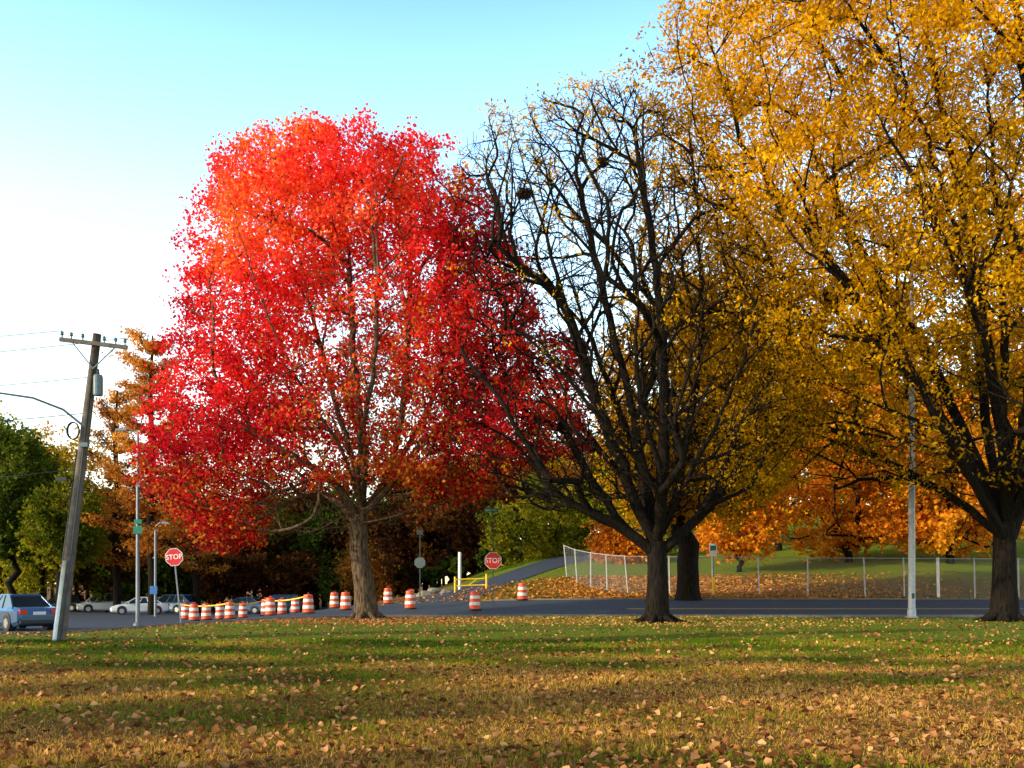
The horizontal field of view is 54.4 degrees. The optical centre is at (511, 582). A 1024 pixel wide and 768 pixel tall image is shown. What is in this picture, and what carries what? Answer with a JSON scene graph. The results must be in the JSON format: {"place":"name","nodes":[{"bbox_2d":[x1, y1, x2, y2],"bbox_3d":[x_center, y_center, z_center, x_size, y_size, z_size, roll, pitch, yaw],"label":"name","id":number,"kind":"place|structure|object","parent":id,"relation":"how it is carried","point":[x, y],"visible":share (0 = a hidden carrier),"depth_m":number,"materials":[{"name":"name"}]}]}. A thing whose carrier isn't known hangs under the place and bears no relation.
{"place":"outdoors","nodes":[
{"label":"outdoors","id":0,"kind":"place"},
{"bbox_2d":[0,506,1023,767],"bbox_3d":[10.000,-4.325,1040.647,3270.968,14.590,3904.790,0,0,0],"label":"ground","id":1,"kind":"structure","parent":0,"point":[824,566],"depth_m":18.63,"materials":[{"name":"green plant"}]},
{"bbox_2d":[0,416,69,593],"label":"green maple tree","id":2,"kind":"object","parent":1,"relation":"on","point":[24,456],"visible":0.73,"depth_m":86.46,"materials":[{"name":"green plant"}]},
{"bbox_2d":[6,465,112,602],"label":"green maple tree","id":3,"kind":"object","parent":1,"relation":"on","point":[50,522],"visible":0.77,"depth_m":82.87,"materials":[{"name":"green plant"}]},
{"bbox_2d":[0,330,127,640],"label":"utility pole","id":4,"kind":"object","parent":1,"relation":"on","point":[94,384],"visible":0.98,"depth_m":27.87,"materials":[{"name":"grey wood"}]},
{"bbox_2d":[69,386,166,613],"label":"bald cypress tree","id":5,"kind":"object","parent":1,"relation":"on","point":[113,554],"visible":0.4,"depth_m":89.57,"materials":[{"name":"orange plant"}]},
{"bbox_2d":[80,326,213,614],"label":"bald cypress tree","id":6,"kind":"object","parent":1,"relation":"on","point":[144,373],"visible":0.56,"depth_m":81.26,"materials":[{"name":"orange plant"}]},
{"bbox_2d":[165,548,182,622],"bbox_3d":[-14.289,0.267,42.519,0.740,3.489,0.062,-6,0,0],"label":"stop sign","id":7,"kind":"object","parent":1,"relation":"on","point":[174,557],"visible":0.99,"depth_m":42.49,"materials":[{"name":"metal"}]},
{"bbox_2d":[143,425,237,612],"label":"bald cypress tree","id":8,"kind":"object","parent":1,"relation":"on","point":[194,564],"visible":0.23,"depth_m":91.75,"materials":[{"name":"orange plant"}]},
{"bbox_2d":[111,99,605,619],"bbox_3d":[-6.669,-9.461,44.094,21.625,22.560,14.779,0,0,0],"label":"red maple tree","id":9,"kind":"object","parent":1,"relation":"on","point":[417,319],"visible":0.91,"depth_m":41.50,"materials":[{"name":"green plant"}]},
{"bbox_2d":[107,616,613,629],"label":"fallen leaves","id":10,"kind":"object","parent":1,"relation":"on","point":[350,620],"visible":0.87,"depth_m":40.84,"materials":[{"name":"brown plant"}]},
{"bbox_2d":[329,538,407,601],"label":"bush","id":11,"kind":"object","parent":1,"relation":"on","point":[378,576],"visible":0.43,"depth_m":87.59,"materials":[{"name":"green plant"}]},
{"bbox_2d":[416,591,432,596],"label":"boulder","id":12,"kind":"object","parent":1,"relation":"on","point":[425,593],"visible":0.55,"depth_m":71.80,"materials":[{"name":"stone"}]},
{"bbox_2d":[427,588,440,593],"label":"boulder","id":13,"kind":"object","parent":1,"relation":"on","point":[435,590],"visible":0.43,"depth_m":72.53,"materials":[{"name":"stone"}]},
{"bbox_2d":[440,589,451,592],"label":"boulder","id":14,"kind":"object","parent":1,"relation":"on","point":[444,590],"visible":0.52,"depth_m":71.80,"materials":[{"name":"stone"}]},
{"bbox_2d":[396,484,510,583],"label":"linden tree","id":15,"kind":"object","parent":1,"relation":"on","point":[460,542],"visible":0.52,"depth_m":106.02,"materials":[{"name":"green plant"}]},
{"bbox_2d":[484,506,500,606],"bbox_3d":[-1.043,-1.312,53.986,0.747,5.666,0.573,0,0,-39],"label":"stop sign","id":16,"kind":"object","parent":1,"relation":"on","point":[493,560],"visible":1,"depth_m":53.99,"materials":[{"name":"metal"}]},
{"bbox_2d":[0,308,1022,611],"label":"distant trees","id":17,"kind":"object","parent":1,"relation":"on","point":[298,562],"visible":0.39,"depth_m":103.16,"materials":[{"name":"green plant"}]},
{"bbox_2d":[0,616,1023,767],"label":"fallen leaves","id":18,"kind":"object","parent":1,"relation":"on","point":[693,753],"visible":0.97,"depth_m":12.56,"materials":[{"name":"brown plant"}]},
{"bbox_2d":[516,583,526,599],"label":"traffic drum","id":19,"kind":"object","parent":1,"relation":"on","point":[522,591],"visible":1,"depth_m":57.77,"materials":[{"name":"orange plastic"}]},
{"bbox_2d":[474,472,585,567],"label":"linden tree","id":20,"kind":"object","parent":1,"relation":"on","point":[537,540],"visible":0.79,"depth_m":98.07,"materials":[{"name":"green plant"}]},
{"bbox_2d":[543,480,628,549],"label":"linden tree","id":21,"kind":"object","parent":1,"relation":"on","point":[584,522],"visible":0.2,"depth_m":109.74,"materials":[{"name":"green plant"}]},
{"bbox_2d":[577,521,646,564],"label":"orange maple tree","id":22,"kind":"object","parent":1,"relation":"on","point":[608,544],"visible":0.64,"depth_m":86.90,"materials":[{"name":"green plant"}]},
{"bbox_2d":[220,615,1007,626],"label":"fallen leaves","id":23,"kind":"object","parent":1,"relation":"on","point":[648,623],"visible":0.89,"depth_m":40.06,"materials":[{"name":"brown plant"}]},
{"bbox_2d":[431,63,844,623],"bbox_3d":[4.896,-9.348,41.001,16.318,22.324,14.459,0,0,0],"label":"bare honey locust tree","id":24,"kind":"object","parent":1,"relation":"on","point":[654,516],"visible":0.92,"depth_m":38.95,"materials":[{"name":"brown plant"}]},
{"bbox_2d":[515,186,530,200],"bbox_3d":[0.478,-16.170,41.396,0.735,0.602,0.751,0,0,0],"label":"bird nest","id":25,"kind":"object","parent":24,"relation":"attached to","point":[523,192],"visible":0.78,"depth_m":41.26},
{"bbox_2d":[596,156,608,167],"bbox_3d":[3.777,-17.498,41.400,0.609,0.503,0.587,0,0,-24],"label":"bird nest","id":26,"kind":"object","parent":24,"relation":"attached to","point":[602,162],"visible":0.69,"depth_m":41.29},
{"bbox_2d":[596,389,708,552],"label":"yellow maple tree","id":27,"kind":"object","parent":1,"relation":"on","point":[632,523],"visible":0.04,"depth_m":95.11,"materials":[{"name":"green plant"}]},
{"bbox_2d":[583,264,802,600],"bbox_3d":[10.424,-8.417,57.076,13.037,19.665,11.705,0,0,0],"label":"oak tree","id":28,"kind":"object","parent":1,"relation":"on","point":[688,585],"visible":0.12,"depth_m":56.41,"materials":[{"name":"yellow plant"}]},
{"bbox_2d":[377,570,1023,604],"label":"fallen leaves","id":29,"kind":"object","parent":1,"relation":"on","point":[641,584],"visible":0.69,"depth_m":63.84,"materials":[{"name":"brown plant"}]},
{"bbox_2d":[709,543,716,593],"bbox_3d":[12.022,-0.790,59.497,0.450,3.181,0.106,0,0,0],"label":"park sign","id":30,"kind":"object","parent":1,"relation":"on","point":[712,549],"visible":0.86,"depth_m":59.45,"materials":[{"name":"metal"}]},
{"bbox_2d":[692,448,799,571],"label":"orange maple tree","id":31,"kind":"object","parent":1,"relation":"on","point":[762,531],"visible":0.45,"depth_m":74.66,"materials":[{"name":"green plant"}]},
{"bbox_2d":[698,297,854,550],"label":"golden maple tree","id":32,"kind":"object","parent":1,"relation":"on","point":[779,545],"visible":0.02,"depth_m":90.32,"materials":[{"name":"yellow plant"}]},
{"bbox_2d":[563,545,1023,597],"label":"chain link fence","id":33,"kind":"object","parent":1,"relation":"on","point":[938,577],"visible":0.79,"depth_m":59.17,"materials":[{"name":"metal"}]},
{"bbox_2d":[608,0,1023,621],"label":"golden honey locust tree","id":34,"kind":"object","parent":1,"relation":"on","point":[894,334],"visible":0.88,"depth_m":38.70,"materials":[{"name":"yellow plant"}]},
{"bbox_2d":[764,364,941,563],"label":"orange maple tree","id":35,"kind":"object","parent":1,"relation":"on","point":[861,519],"visible":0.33,"depth_m":78.39,"materials":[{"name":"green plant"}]},
{"bbox_2d":[793,259,947,538],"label":"golden maple tree","id":36,"kind":"object","parent":1,"relation":"on","point":[842,495],"visible":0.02,"depth_m":94.75,"materials":[{"name":"yellow plant"}]},
{"bbox_2d":[830,438,965,532],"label":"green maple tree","id":37,"kind":"object","parent":1,"relation":"on","point":[897,510],"visible":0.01,"depth_m":107.61,"materials":[{"name":"green plant"}]},
{"bbox_2d":[906,258,944,617],"bbox_3d":[19.088,-6.698,46.000,1.760,16.595,0.520,0,0,0],"label":"street lamp","id":38,"kind":"object","parent":1,"relation":"on","point":[911,611],"visible":0.69,"depth_m":45.88,"materials":[{"name":"metal"}]},
{"bbox_2d":[850,377,1023,563],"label":"golden maple tree","id":39,"kind":"object","parent":1,"relation":"on","point":[944,534],"visible":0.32,"depth_m":76.67,"materials":[{"name":"orange plant"}]},
{"bbox_2d":[872,144,1023,538],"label":"golden maple tree","id":40,"kind":"object","parent":1,"relation":"on","point":[997,336],"visible":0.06,"depth_m":95.24,"materials":[{"name":"yellow plant"}]},
{"bbox_2d":[974,191,1023,480],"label":"orange maple tree","id":41,"kind":"object","parent":1,"relation":"on","point":[1017,347],"visible":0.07,"depth_m":92.80,"materials":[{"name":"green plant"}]},
{"bbox_2d":[0,599,1023,630],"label":"road","id":42,"kind":"structure","parent":0,"point":[77,620],"depth_m":53.10,"materials":[{"name":"grey asphalt"}]},
{"bbox_2d":[0,594,55,630],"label":"blue sedan car","id":43,"kind":"object","parent":42,"relation":"on","point":[21,610],"visible":0.92,"depth_m":40.11,"materials":[{"name":"paint"}]},
{"bbox_2d":[48,594,85,611],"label":"dark pickup car","id":44,"kind":"object","parent":42,"relation":"on","point":[76,599],"visible":0.29,"depth_m":102.26,"materials":[{"name":"paint"}]},
{"bbox_2d":[76,593,127,612],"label":"car","id":45,"kind":"object","parent":42,"relation":"on","point":[89,605],"visible":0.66,"depth_m":96.95,"materials":[{"name":"paint"}]},
{"bbox_2d":[115,428,142,625],"bbox_3d":[-17.660,-2.552,45.985,1.261,9.138,0.430,0,0,0],"label":"street lamp","id":46,"kind":"object","parent":42,"relation":"on","point":[137,529],"visible":0.81,"depth_m":45.93,"materials":[{"name":"metal"}]},
{"bbox_2d":[109,597,169,614],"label":"white sedan car","id":47,"kind":"object","parent":42,"relation":"on","point":[125,608],"visible":0.69,"depth_m":83.17,"materials":[{"name":"paint"}]},
{"bbox_2d":[150,521,168,615],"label":"street lamp","id":48,"kind":"object","parent":42,"relation":"on","point":[153,589],"visible":1,"depth_m":73.92,"materials":[{"name":"metal"}]},
{"bbox_2d":[158,594,194,612],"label":"blue suv car","id":49,"kind":"object","parent":42,"relation":"on","point":[171,600],"visible":0.45,"depth_m":90.99,"materials":[{"name":"paint"}]},
{"bbox_2d":[179,602,189,618],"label":"traffic drum","id":50,"kind":"object","parent":42,"relation":"on","point":[184,612],"visible":0.83,"depth_m":62.77,"materials":[{"name":"orange plastic"}]},
{"bbox_2d":[187,602,199,620],"bbox_3d":[-18.529,1.681,58.000,0.720,1.082,0.709,0,0,4],"label":"traffic drum","id":51,"kind":"object","parent":42,"relation":"on","point":[193,612],"visible":0.98,"depth_m":57.78,"materials":[{"name":"orange plastic"}]},
{"bbox_2d":[200,602,212,619],"bbox_3d":[-18.420,1.712,60.000,0.720,1.082,0.709,0,0,-39],"label":"traffic drum","id":52,"kind":"object","parent":42,"relation":"on","point":[206,613],"visible":0.98,"depth_m":59.78,"materials":[{"name":"orange plastic"}]},
{"bbox_2d":[185,595,306,606],"bbox_3d":[-15.304,1.045,57.254,15.279,0.807,1.980,0,0,44],"label":"caution tape","id":53,"kind":"object","parent":52,"relation":"attached to","point":[248,603],"visible":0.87,"depth_m":57.10,"materials":[{"name":"yellow paint"}]},
{"bbox_2d":[214,602,224,619],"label":"traffic drum","id":54,"kind":"object","parent":42,"relation":"on","point":[220,613],"visible":0.92,"depth_m":61.77,"materials":[{"name":"orange plastic"}]},
{"bbox_2d":[223,600,235,618],"bbox_3d":[-16.153,1.542,57.000,0.709,1.082,0.720,0,0,8],"label":"traffic drum","id":55,"kind":"object","parent":42,"relation":"on","point":[229,611],"visible":0.96,"depth_m":56.78,"materials":[{"name":"orange plastic"}]},
{"bbox_2d":[215,597,261,613],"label":"blue sedan car","id":56,"kind":"object","parent":42,"relation":"on","point":[254,608],"visible":0.41,"depth_m":87.15,"materials":[{"name":"paint"}]},
{"bbox_2d":[237,604,247,617],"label":"traffic drum","id":57,"kind":"object","parent":42,"relation":"on","point":[242,611],"visible":0.82,"depth_m":65.77,"materials":[{"name":"orange plastic"}]},
{"bbox_2d":[259,597,267,615],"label":"traffic drum","id":58,"kind":"object","parent":42,"relation":"on","point":[263,603],"visible":0.56,"depth_m":57.76,"materials":[{"name":"orange plastic"}]},
{"bbox_2d":[264,596,276,615],"bbox_3d":[-13.350,1.271,55.000,0.720,1.082,0.709,0,0,43],"label":"traffic drum","id":59,"kind":"object","parent":42,"relation":"on","point":[270,609],"visible":1,"depth_m":54.77,"materials":[{"name":"orange plastic"}]},
{"bbox_2d":[258,594,302,613],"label":"dark suv car","id":60,"kind":"object","parent":42,"relation":"on","point":[284,596],"visible":0.46,"depth_m":89.30,"materials":[{"name":"paint"}]},
{"bbox_2d":[276,598,287,614],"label":"traffic drum","id":61,"kind":"object","parent":42,"relation":"on","point":[282,608],"visible":0.91,"depth_m":63.77,"materials":[{"name":"orange plastic"}]},
{"bbox_2d":[290,597,299,612],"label":"traffic drum","id":62,"kind":"object","parent":42,"relation":"on","point":[295,606],"visible":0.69,"depth_m":65.77,"materials":[{"name":"orange plastic"}]},
{"bbox_2d":[301,593,314,613],"bbox_3d":[-10.541,1.050,51.500,0.709,1.082,0.720,0,0,-16],"label":"traffic drum","id":63,"kind":"object","parent":42,"relation":"on","point":[308,606],"visible":1,"depth_m":51.27,"materials":[{"name":"orange plastic"}]},
{"bbox_2d":[328,591,339,608],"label":"traffic drum","id":64,"kind":"object","parent":42,"relation":"on","point":[334,600],"visible":0.97,"depth_m":61.77,"materials":[{"name":"orange plastic"}]},
{"bbox_2d":[339,590,351,609],"bbox_3d":[-9.200,0.962,55.000,0.709,1.082,0.720,0,0,35],"label":"traffic drum","id":65,"kind":"object","parent":42,"relation":"on","point":[345,603],"visible":0.99,"depth_m":54.78,"materials":[{"name":"orange plastic"}]},
{"bbox_2d":[403,589,416,608],"bbox_3d":[-5.526,0.879,54.000,0.720,1.082,0.709,0,0,7],"label":"traffic drum","id":66,"kind":"object","parent":42,"relation":"on","point":[409,599],"visible":1,"depth_m":53.77,"materials":[{"name":"orange plastic"}]},
{"bbox_2d":[468,590,481,609],"bbox_3d":[-1.944,0.891,52.000,0.709,1.082,0.720,0,0,-22],"label":"traffic drum","id":67,"kind":"object","parent":42,"relation":"on","point":[474,603],"visible":1,"depth_m":51.77,"materials":[{"name":"orange plastic"}]},
{"bbox_2d":[0,614,1023,633],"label":"kerb","id":68,"kind":"structure","parent":42,"relation":"on","point":[485,615],"depth_m":46.49,"materials":[{"name":"concrete"}]},
{"bbox_2d":[486,598,1023,600],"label":"kerb","id":69,"kind":"structure","parent":42,"relation":"on","point":[767,599],"depth_m":57.22,"materials":[{"name":"concrete"}]},
{"bbox_2d":[0,0,1023,583],"label":"sky","id":70,"kind":"structure","parent":0,"point":[110,110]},
{"bbox_2d":[378,529,738,607],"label":"side road","id":71,"kind":"structure","parent":0,"point":[521,573],"depth_m":77.74,"materials":[{"name":"grey asphalt"}]},
{"bbox_2d":[382,587,393,603],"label":"traffic drum","id":72,"kind":"object","parent":71,"relation":"on","point":[387,598],"visible":0.98,"depth_m":61.78,"materials":[{"name":"orange plastic"}]},
{"bbox_2d":[414,530,424,601],"bbox_3d":[-5.735,-1.042,61.987,0.665,4.505,0.075,0,0,0],"label":"traffic sign","id":73,"kind":"object","parent":71,"relation":"on","point":[419,562],"visible":0.91,"depth_m":61.96,"materials":[{"name":"metal"}]},
{"bbox_2d":[458,552,460,588],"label":"white post","id":74,"kind":"object","parent":71,"relation":"on","point":[459,568],"visible":0.9,"depth_m":73.90,"materials":[{"name":"metal"}]},
{"bbox_2d":[454,574,487,592],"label":"yellow gate","id":75,"kind":"structure","parent":71,"relation":"on","point":[486,581],"depth_m":69.96,"materials":[{"name":"metal"}]}
]}

